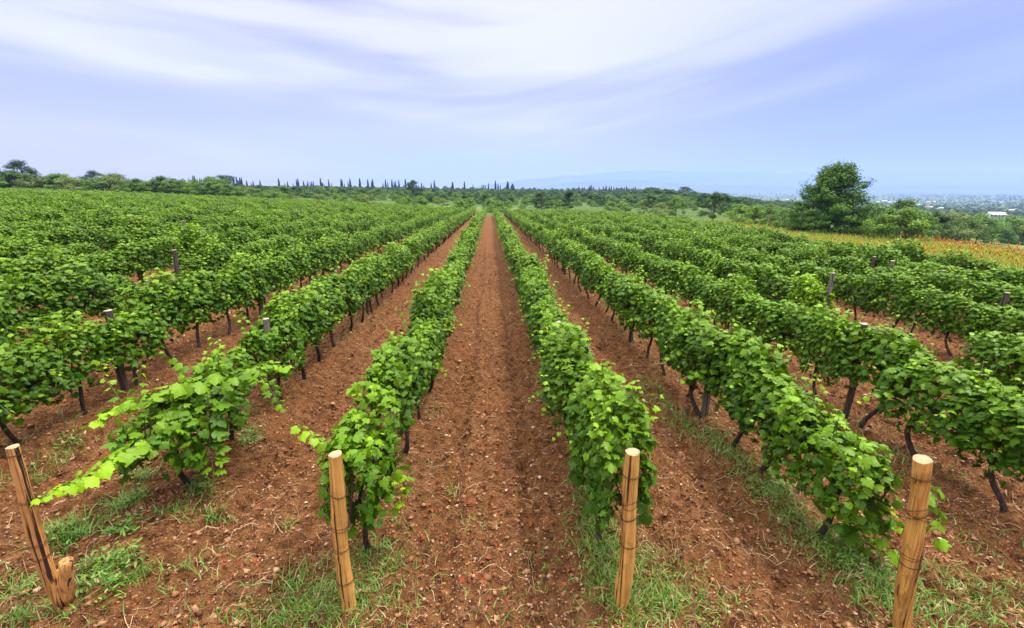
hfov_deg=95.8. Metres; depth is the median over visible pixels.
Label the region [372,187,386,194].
bush
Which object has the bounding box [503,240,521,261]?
grapevine
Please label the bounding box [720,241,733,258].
grapevine
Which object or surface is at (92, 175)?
tree
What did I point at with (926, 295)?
grapevine
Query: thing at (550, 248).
grapevine
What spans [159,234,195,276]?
grapevine
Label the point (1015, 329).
grapevine
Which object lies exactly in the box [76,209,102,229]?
grapevine
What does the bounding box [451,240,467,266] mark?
grapevine
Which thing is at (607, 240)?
grapevine
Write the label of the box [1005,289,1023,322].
grapevine
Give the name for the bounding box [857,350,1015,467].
grapevine
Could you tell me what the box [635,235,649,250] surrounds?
grapevine
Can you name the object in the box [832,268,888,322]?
grapevine
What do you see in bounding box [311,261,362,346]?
grapevine
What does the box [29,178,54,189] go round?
bush
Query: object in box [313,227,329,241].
grapevine
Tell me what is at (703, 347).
grapevine
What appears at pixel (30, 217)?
grapevine
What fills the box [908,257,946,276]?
grapevine
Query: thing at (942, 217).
tree
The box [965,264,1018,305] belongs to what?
grapevine
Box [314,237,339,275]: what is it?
grapevine
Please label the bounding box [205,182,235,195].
bush
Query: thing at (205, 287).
grapevine
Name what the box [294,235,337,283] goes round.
grapevine
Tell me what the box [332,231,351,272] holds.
grapevine
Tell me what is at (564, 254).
grapevine
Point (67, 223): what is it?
grapevine
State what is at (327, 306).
grapevine
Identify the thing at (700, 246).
grapevine
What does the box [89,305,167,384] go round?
grapevine
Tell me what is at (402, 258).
grapevine
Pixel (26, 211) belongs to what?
grapevine
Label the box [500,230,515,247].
grapevine
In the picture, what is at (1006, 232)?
bush
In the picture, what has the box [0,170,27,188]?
bush
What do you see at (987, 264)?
grapevine
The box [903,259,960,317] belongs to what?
grapevine
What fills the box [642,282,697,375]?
grapevine
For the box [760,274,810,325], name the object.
grapevine
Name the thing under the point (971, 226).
bush
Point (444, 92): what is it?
sky
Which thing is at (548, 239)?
grapevine
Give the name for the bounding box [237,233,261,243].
grapevine
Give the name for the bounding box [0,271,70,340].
grapevine
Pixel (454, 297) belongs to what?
grapevine
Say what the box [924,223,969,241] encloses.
bush
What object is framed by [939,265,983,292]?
grapevine
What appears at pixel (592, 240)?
grapevine
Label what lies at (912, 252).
grapevine
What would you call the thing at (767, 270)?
grapevine
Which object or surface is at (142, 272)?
trellis post
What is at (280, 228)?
grapevine
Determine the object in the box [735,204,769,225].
bush
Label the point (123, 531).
broadleaf weeds
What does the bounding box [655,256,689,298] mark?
grapevine
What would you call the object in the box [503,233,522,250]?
grapevine
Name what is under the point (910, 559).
end post
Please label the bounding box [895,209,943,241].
bush
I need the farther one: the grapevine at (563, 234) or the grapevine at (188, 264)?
the grapevine at (563, 234)
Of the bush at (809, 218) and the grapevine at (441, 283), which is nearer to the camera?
the grapevine at (441, 283)
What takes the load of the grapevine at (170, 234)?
on the ground at (312, 522)
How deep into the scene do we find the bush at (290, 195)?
123.70 m
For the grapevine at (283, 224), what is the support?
on the ground at (312, 522)
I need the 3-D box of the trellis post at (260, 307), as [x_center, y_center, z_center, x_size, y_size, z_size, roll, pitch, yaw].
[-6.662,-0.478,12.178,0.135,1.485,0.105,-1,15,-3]
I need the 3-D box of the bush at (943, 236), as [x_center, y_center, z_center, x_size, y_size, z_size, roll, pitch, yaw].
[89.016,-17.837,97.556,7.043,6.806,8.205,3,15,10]
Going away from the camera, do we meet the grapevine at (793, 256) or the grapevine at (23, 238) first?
the grapevine at (23, 238)
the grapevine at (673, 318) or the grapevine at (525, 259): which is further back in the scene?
the grapevine at (525, 259)
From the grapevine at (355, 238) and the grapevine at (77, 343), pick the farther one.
the grapevine at (355, 238)
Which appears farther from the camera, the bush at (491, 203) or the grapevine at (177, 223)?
the bush at (491, 203)
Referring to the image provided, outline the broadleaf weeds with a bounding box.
[44,429,935,612]
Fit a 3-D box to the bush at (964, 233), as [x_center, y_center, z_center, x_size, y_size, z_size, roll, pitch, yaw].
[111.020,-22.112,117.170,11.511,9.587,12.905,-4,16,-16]
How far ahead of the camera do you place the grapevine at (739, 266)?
14.72 m
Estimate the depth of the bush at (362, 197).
122.95 m
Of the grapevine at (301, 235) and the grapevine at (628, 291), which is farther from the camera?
the grapevine at (301, 235)
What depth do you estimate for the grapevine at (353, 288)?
11.30 m
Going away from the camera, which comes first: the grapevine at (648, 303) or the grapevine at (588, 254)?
the grapevine at (648, 303)
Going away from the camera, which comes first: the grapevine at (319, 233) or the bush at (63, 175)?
the grapevine at (319, 233)
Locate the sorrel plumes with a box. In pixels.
[675,216,1023,265]
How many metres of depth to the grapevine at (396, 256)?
16.04 m
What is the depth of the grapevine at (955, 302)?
10.43 m
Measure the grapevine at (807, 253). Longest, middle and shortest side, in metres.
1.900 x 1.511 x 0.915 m
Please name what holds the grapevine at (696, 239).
on the ground at (312, 522)
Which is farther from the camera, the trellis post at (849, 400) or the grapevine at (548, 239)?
the grapevine at (548, 239)
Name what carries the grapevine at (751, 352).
on the ground at (312, 522)
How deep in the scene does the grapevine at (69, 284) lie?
9.35 m
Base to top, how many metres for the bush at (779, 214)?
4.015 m
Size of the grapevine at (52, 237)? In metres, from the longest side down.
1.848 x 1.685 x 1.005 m
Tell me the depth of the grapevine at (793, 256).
19.37 m
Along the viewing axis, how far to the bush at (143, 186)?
123.37 m
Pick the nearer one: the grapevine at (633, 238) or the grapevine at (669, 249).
the grapevine at (669, 249)
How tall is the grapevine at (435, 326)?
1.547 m
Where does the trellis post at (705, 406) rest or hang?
on the ground at (312, 522)
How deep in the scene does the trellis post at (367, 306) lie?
13.32 m
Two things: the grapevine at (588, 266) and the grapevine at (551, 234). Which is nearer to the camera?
the grapevine at (588, 266)
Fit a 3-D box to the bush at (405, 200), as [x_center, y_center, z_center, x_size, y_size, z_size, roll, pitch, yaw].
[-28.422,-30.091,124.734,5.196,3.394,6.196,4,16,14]
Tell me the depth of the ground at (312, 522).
5.55 m
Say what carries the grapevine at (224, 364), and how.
on the ground at (312, 522)
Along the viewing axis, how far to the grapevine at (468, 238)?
22.14 m
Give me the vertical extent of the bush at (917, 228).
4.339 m
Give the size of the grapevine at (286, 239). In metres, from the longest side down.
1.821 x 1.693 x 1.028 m
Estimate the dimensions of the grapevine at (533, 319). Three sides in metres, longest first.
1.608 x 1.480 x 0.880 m
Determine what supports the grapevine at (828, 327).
on the ground at (312, 522)
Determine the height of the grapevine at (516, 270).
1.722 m
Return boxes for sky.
[0,0,1023,188]
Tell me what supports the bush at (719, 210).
on the ground at (312, 522)
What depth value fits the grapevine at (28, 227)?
17.60 m
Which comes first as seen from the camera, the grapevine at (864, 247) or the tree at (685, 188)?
the grapevine at (864, 247)
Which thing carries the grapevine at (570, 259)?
on the ground at (312, 522)
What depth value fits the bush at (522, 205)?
136.20 m
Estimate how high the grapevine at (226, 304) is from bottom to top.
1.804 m
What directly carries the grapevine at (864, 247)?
on the ground at (312, 522)
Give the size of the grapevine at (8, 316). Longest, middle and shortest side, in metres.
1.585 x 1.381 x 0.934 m
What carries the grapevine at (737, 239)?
on the ground at (312, 522)
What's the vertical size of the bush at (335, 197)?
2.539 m
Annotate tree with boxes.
[0,159,45,186]
[78,170,103,180]
[216,174,241,194]
[403,179,421,195]
[561,190,575,208]
[663,196,685,215]
[677,186,693,191]
[697,190,727,218]
[761,203,778,210]
[782,158,895,236]
[873,197,922,234]
[916,210,959,238]
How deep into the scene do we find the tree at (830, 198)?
58.06 m
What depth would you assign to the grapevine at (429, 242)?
24.96 m
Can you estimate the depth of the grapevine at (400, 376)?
5.75 m
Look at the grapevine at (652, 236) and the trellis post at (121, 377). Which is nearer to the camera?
the trellis post at (121, 377)
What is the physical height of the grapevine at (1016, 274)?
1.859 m
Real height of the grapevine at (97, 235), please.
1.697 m
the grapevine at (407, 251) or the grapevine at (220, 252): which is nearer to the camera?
the grapevine at (220, 252)
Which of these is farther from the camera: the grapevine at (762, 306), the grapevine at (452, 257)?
the grapevine at (452, 257)
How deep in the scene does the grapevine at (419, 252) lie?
21.03 m
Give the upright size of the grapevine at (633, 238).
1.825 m
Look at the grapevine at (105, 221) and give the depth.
21.37 m
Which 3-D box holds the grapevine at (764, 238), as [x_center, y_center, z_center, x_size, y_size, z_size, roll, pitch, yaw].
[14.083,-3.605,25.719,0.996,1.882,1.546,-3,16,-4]
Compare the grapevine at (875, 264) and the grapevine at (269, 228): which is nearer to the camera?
the grapevine at (875, 264)
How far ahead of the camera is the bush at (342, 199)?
118.75 m
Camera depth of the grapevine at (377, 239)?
24.34 m
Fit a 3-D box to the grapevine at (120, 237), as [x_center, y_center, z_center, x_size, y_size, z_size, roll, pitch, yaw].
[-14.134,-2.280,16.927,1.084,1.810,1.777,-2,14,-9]
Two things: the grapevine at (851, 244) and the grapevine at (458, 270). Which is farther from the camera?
the grapevine at (851, 244)
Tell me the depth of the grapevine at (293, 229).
25.16 m
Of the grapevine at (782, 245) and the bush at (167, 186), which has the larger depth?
the bush at (167, 186)
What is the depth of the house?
251.64 m
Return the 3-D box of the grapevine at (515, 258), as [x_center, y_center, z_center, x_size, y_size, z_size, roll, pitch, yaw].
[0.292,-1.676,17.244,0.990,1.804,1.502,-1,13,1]
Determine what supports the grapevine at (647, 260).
on the ground at (312, 522)
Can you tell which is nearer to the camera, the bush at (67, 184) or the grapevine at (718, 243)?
the grapevine at (718, 243)
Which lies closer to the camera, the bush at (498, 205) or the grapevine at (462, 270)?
the grapevine at (462, 270)
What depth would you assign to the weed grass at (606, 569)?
4.36 m
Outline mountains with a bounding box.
[467,170,1023,189]
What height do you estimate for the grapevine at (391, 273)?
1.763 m
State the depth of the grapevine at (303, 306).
8.34 m
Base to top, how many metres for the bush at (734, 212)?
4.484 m
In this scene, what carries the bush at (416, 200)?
on the ground at (312, 522)
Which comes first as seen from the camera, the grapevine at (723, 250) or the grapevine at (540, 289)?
the grapevine at (540, 289)
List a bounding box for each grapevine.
[0,209,29,222]
[0,218,8,228]
[0,220,38,239]
[0,226,14,237]
[0,232,17,257]
[0,257,45,313]
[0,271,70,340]
[0,294,15,347]
[0,308,123,414]
[0,342,68,444]
[1,207,23,215]
[1,220,29,235]
[2,228,45,252]
[9,240,81,280]
[12,219,57,237]
[13,207,35,215]
[16,222,67,249]
[18,212,45,222]
[19,258,120,335]
[23,205,63,221]
[30,349,293,506]
[42,214,81,242]
[51,224,93,253]
[57,213,86,224]
[66,207,93,217]
[68,217,95,241]
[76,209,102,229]
[80,224,113,253]
[82,241,143,292]
[82,272,141,327]
[86,211,115,228]
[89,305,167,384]
[94,205,122,226]
[99,226,128,249]
[102,212,128,227]
[104,227,147,273]
[112,215,151,238]
[112,238,163,285]
[112,267,207,366]
[122,214,166,230]
[139,233,185,274]
[143,212,162,225]
[148,214,172,224]
[154,227,181,256]
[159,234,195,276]
[161,223,171,231]
[161,257,233,347]
[165,217,186,230]
[167,223,213,257]
[171,246,222,278]
[175,337,285,440]
[178,235,236,273]
[190,218,209,226]
[195,262,258,334]
[204,230,229,257]
[212,222,231,234]
[212,249,249,266]
[219,236,238,252]
[219,252,269,324]
[225,225,251,249]
[232,236,268,260]
[233,303,305,399]
[237,214,260,231]
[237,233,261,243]
[239,249,286,313]
[244,239,274,278]
[247,226,268,238]
[248,249,301,299]
[257,222,278,238]
[258,235,285,256]
[260,278,340,380]
[268,239,311,293]
[271,224,285,237]
[271,232,298,252]
[272,217,293,237]
[285,219,299,237]
[289,235,321,287]
[289,279,349,361]
[290,370,416,549]
[292,227,311,244]
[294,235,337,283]
[299,225,318,245]
[310,233,348,272]
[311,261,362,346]
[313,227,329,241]
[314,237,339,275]
[316,221,333,236]
[330,264,371,330]
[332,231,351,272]
[340,240,359,264]
[345,258,384,321]
[348,251,391,312]
[349,235,361,261]
[350,230,366,259]
[353,229,375,255]
[355,325,446,454]
[361,229,379,255]
[363,229,379,256]
[368,250,395,297]
[368,252,395,305]
[370,222,385,253]
[379,241,408,286]
[383,242,402,292]
[386,327,442,419]
[394,245,415,281]
[394,281,461,372]
[399,235,424,273]
[400,244,414,277]
[403,231,420,260]
[407,314,447,391]
[410,229,424,266]
[412,229,430,260]
[418,235,428,263]
[419,268,457,342]
[424,231,433,258]
[431,265,461,304]
[440,260,469,304]
[441,259,468,312]
[443,246,473,268]
[443,282,463,307]
[447,276,457,324]
[448,245,470,272]
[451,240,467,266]
[453,229,475,263]
[455,227,475,245]
[458,236,474,261]
[459,243,473,277]
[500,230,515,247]
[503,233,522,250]
[503,238,517,261]
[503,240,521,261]
[507,249,525,276]
[508,239,528,279]
[510,251,540,290]
[514,253,533,292]
[516,271,522,304]
[517,262,562,317]
[518,255,550,313]
[519,271,556,351]
[526,295,561,350]
[528,317,595,438]
[531,301,572,362]
[535,305,590,405]
[543,228,559,261]
[546,229,558,258]
[548,230,569,264]
[550,228,568,267]
[551,239,567,271]
[552,361,663,540]
[555,361,623,476]
[557,235,578,274]
[560,242,574,278]
[564,238,586,286]
[564,242,588,283]
[566,243,591,291]
[579,249,605,298]
[579,255,614,305]
[589,235,601,250]
[590,231,604,253]
[590,259,612,311]
[597,236,609,257]
[598,232,615,266]
[601,268,637,320]
[603,237,623,270]
[609,242,623,273]
[609,270,634,330]
[611,240,637,272]
[611,264,652,342]
[616,242,643,278]
[627,282,668,358]
[629,232,642,245]
[630,251,649,281]
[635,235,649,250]
[635,249,664,284]
[641,229,660,252]
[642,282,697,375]
[644,236,668,257]
[647,259,666,293]
[647,299,715,397]
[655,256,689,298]
[656,241,671,258]
[661,310,744,417]
[664,238,683,261]
[670,261,716,308]
[673,230,689,244]
[673,239,695,263]
[680,272,719,317]
[683,243,701,268]
[690,231,709,248]
[691,327,795,446]
[695,253,727,279]
[696,235,715,250]
[696,246,720,275]
[697,279,736,327]
[706,237,729,259]
[716,273,757,335]
[718,249,745,282]
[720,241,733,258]
[721,350,827,473]
[724,243,745,260]
[728,233,745,246]
[729,258,766,293]
[730,280,792,347]
[733,241,753,260]
[736,248,772,262]
[745,259,782,298]
[746,237,761,251]
[750,247,779,264]
[754,236,779,256]
[755,233,775,244]
[760,254,792,276]
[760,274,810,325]
[761,373,904,565]
[763,297,831,362]
[772,245,795,264]
[776,264,800,283]
[779,239,797,249]
[782,302,865,396]
[783,271,836,314]
[784,246,809,263]
[790,256,832,299]
[791,241,820,250]
[794,243,826,266]
[812,239,833,249]
[814,266,851,303]
[816,257,850,272]
[819,241,841,267]
[823,237,865,260]
[827,250,869,289]
[831,311,936,427]
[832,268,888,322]
[841,238,863,259]
[848,265,879,304]
[851,253,880,267]
[853,240,875,253]
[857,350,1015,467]
[860,241,907,268]
[865,266,926,334]
[872,261,912,311]
[882,237,928,262]
[883,256,922,272]
[892,284,964,337]
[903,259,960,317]
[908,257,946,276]
[911,250,945,266]
[922,267,988,321]
[928,286,993,356]
[935,248,977,272]
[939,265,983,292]
[946,376,1023,511]
[954,330,1023,396]
[960,256,1003,273]
[962,300,1023,361]
[963,278,1023,324]
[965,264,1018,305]
[993,264,1023,302]
[1004,310,1023,342]
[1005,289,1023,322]
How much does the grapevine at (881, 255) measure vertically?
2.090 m
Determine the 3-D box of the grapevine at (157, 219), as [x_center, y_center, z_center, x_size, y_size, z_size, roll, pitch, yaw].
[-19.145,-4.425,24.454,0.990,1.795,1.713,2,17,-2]
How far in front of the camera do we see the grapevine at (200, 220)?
24.84 m
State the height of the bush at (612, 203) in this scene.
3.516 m
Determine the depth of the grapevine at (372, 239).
23.39 m
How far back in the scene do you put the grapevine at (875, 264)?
18.50 m
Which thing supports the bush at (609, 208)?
on the ground at (312, 522)
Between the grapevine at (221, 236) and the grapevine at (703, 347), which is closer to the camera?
the grapevine at (703, 347)
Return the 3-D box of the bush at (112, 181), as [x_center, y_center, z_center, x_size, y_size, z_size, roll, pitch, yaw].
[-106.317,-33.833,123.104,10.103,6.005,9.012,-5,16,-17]
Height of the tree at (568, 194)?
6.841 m
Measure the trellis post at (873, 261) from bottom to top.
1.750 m
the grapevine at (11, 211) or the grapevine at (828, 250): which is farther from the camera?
the grapevine at (11, 211)
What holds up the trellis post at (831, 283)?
on the ground at (312, 522)
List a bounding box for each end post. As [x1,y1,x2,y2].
[5,444,74,615]
[328,450,356,612]
[613,448,640,611]
[892,454,933,627]
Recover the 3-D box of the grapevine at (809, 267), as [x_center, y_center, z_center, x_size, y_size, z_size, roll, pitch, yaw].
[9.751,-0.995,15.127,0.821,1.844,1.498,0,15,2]
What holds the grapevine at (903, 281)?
on the ground at (312, 522)
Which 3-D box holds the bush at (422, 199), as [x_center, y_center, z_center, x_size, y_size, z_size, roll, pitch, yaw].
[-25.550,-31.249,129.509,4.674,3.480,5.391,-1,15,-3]
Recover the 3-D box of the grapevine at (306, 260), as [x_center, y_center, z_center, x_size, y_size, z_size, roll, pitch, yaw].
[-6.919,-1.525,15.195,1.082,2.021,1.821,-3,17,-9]
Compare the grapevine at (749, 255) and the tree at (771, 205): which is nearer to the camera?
the grapevine at (749, 255)
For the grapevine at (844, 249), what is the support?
on the ground at (312, 522)
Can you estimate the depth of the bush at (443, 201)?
154.65 m
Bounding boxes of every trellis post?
[103,309,129,390]
[136,249,145,282]
[172,250,180,275]
[256,285,263,318]
[263,318,278,405]
[365,299,369,314]
[629,300,634,340]
[701,341,716,415]
[819,273,835,340]
[842,323,867,418]
[859,256,875,302]
[888,260,894,283]
[980,292,1010,367]
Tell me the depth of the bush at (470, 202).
135.98 m
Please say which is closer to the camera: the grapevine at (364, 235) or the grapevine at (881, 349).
the grapevine at (881, 349)
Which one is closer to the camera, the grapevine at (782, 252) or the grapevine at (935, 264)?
the grapevine at (935, 264)
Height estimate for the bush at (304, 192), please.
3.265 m
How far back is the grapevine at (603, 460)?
4.11 m
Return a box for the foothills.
[536,179,1023,191]
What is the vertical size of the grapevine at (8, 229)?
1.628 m
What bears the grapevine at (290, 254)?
on the ground at (312, 522)
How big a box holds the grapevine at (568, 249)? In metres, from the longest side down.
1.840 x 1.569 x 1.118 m
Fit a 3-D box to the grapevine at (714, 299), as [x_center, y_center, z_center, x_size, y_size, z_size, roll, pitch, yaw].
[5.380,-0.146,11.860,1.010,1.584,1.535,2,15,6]
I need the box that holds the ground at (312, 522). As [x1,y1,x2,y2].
[0,192,1023,627]
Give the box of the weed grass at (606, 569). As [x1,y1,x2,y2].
[0,247,1023,627]
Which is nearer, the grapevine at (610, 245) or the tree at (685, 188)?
the grapevine at (610, 245)
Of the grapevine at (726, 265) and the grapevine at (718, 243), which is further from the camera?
the grapevine at (718, 243)
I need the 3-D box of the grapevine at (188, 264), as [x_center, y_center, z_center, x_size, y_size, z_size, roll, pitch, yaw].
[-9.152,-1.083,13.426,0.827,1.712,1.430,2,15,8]
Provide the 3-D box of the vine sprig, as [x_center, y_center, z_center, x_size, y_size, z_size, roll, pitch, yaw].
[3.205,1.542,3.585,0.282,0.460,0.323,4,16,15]
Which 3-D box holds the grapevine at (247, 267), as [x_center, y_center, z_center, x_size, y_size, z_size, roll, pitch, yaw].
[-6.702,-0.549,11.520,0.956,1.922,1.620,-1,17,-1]
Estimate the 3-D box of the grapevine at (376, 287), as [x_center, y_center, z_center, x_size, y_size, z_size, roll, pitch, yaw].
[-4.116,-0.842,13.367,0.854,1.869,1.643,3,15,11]
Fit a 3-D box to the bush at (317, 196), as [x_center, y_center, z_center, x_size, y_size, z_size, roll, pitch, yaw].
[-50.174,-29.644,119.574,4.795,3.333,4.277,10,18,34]
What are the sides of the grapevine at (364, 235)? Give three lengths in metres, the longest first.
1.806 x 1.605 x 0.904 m
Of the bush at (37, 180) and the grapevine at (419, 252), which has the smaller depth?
the grapevine at (419, 252)
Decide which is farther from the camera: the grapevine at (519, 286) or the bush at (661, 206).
the bush at (661, 206)
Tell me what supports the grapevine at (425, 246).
on the ground at (312, 522)
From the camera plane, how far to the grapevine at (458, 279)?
12.74 m
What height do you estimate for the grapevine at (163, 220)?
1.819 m
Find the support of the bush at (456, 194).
on the ground at (312, 522)
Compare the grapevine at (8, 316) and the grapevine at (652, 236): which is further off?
the grapevine at (652, 236)
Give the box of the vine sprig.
[926,486,951,552]
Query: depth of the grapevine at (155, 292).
8.52 m
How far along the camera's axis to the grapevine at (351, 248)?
19.90 m
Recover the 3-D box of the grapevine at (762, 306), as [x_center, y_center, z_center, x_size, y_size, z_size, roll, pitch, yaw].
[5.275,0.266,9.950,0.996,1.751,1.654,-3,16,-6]
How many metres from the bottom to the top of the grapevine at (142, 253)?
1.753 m
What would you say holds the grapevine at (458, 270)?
on the ground at (312, 522)
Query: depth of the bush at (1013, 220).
140.92 m
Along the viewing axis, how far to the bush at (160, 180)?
123.64 m
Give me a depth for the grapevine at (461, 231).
23.92 m
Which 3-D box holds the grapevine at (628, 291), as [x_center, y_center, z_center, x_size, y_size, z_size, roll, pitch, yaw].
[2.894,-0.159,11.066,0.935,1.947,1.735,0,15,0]
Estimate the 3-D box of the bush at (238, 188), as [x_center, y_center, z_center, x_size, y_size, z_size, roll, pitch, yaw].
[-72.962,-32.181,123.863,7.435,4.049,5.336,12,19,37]
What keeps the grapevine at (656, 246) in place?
on the ground at (312, 522)
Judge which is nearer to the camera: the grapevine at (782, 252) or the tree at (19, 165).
the grapevine at (782, 252)
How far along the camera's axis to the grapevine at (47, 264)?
11.24 m
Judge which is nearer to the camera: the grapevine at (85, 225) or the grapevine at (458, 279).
the grapevine at (458, 279)
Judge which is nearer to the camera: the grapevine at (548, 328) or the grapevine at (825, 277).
the grapevine at (548, 328)
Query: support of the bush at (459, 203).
on the ground at (312, 522)
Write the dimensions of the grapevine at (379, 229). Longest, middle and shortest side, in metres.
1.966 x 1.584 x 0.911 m
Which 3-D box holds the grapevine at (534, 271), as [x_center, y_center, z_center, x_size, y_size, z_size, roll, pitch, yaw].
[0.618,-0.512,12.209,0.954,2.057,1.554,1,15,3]
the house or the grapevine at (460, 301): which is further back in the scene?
the house
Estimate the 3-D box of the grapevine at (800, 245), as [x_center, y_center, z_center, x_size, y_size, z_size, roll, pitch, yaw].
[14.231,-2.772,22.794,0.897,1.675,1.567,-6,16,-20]
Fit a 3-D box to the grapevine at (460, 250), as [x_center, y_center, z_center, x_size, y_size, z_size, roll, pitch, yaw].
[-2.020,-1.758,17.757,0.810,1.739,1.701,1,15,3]
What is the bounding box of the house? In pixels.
[985,212,1006,217]
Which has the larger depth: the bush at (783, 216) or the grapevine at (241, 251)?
the bush at (783, 216)
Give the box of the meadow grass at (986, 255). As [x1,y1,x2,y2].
[696,219,1023,269]
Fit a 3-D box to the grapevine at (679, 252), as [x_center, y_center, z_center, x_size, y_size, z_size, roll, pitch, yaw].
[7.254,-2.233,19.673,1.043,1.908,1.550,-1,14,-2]
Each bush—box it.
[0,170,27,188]
[6,176,42,188]
[11,174,50,188]
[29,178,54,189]
[45,173,78,189]
[52,176,92,190]
[73,179,90,190]
[81,176,117,190]
[93,176,128,192]
[96,171,140,190]
[111,178,155,192]
[134,175,182,193]
[135,181,159,192]
[155,179,190,194]
[156,179,187,193]
[186,181,209,194]
[192,175,225,195]
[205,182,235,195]
[212,184,241,196]
[229,186,250,196]
[237,186,263,196]
[258,190,273,198]
[265,192,280,198]
[287,193,297,198]
[299,190,315,197]
[312,193,326,199]
[329,194,338,200]
[338,195,347,201]
[353,194,370,202]
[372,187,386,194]
[390,193,401,200]
[396,198,405,204]
[400,197,416,204]
[408,197,421,203]
[417,196,427,206]
[438,199,449,205]
[450,192,460,197]
[452,199,469,210]
[453,199,471,208]
[465,198,477,208]
[482,200,502,211]
[484,199,492,208]
[488,200,504,212]
[518,204,525,209]
[545,199,554,207]
[554,200,569,209]
[602,205,616,210]
[603,201,619,210]
[618,204,633,212]
[637,206,649,213]
[650,203,671,214]
[712,203,726,212]
[722,203,756,222]
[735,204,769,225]
[754,206,782,223]
[763,208,791,226]
[773,205,810,228]
[784,210,830,232]
[858,206,919,241]
[858,206,934,242]
[859,214,888,237]
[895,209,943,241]
[923,220,952,240]
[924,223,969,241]
[936,209,991,243]
[954,214,989,240]
[956,212,1003,242]
[977,216,1019,243]
[987,215,1023,244]
[1013,226,1023,244]
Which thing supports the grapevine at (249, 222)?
on the ground at (312, 522)
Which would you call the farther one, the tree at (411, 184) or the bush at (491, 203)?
the tree at (411, 184)
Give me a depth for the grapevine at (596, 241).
24.19 m
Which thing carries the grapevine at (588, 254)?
on the ground at (312, 522)
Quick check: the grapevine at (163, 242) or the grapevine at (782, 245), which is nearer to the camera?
the grapevine at (163, 242)
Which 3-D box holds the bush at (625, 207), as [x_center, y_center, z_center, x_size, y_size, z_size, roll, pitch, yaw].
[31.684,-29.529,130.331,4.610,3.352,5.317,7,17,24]
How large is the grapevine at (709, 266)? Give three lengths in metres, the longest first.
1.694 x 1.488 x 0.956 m
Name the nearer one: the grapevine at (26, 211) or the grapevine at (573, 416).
the grapevine at (573, 416)
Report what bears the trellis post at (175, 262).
on the ground at (312, 522)
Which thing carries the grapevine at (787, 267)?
on the ground at (312, 522)
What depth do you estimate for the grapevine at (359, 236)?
21.44 m
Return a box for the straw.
[0,297,1023,627]
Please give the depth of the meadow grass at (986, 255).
42.13 m
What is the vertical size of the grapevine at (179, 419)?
1.744 m
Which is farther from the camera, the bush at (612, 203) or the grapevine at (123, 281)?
the bush at (612, 203)
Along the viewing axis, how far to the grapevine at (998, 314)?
9.55 m
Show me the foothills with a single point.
(628, 183)
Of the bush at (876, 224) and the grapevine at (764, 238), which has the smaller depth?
the grapevine at (764, 238)
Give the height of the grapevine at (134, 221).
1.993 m
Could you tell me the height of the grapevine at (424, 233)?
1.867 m
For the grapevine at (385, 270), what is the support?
on the ground at (312, 522)
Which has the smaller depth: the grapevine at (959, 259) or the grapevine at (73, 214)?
the grapevine at (959, 259)
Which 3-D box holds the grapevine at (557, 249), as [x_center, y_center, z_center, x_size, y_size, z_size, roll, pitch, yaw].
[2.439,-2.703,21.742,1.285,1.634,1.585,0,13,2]
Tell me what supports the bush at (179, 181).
on the ground at (312, 522)
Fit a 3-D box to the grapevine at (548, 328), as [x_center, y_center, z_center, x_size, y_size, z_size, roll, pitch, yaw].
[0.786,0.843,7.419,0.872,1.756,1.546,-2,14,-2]
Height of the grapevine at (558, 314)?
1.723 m
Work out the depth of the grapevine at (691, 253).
18.36 m
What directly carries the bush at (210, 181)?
on the ground at (312, 522)
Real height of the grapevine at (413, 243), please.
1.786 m
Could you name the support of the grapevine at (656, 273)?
on the ground at (312, 522)
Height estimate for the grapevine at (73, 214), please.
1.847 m

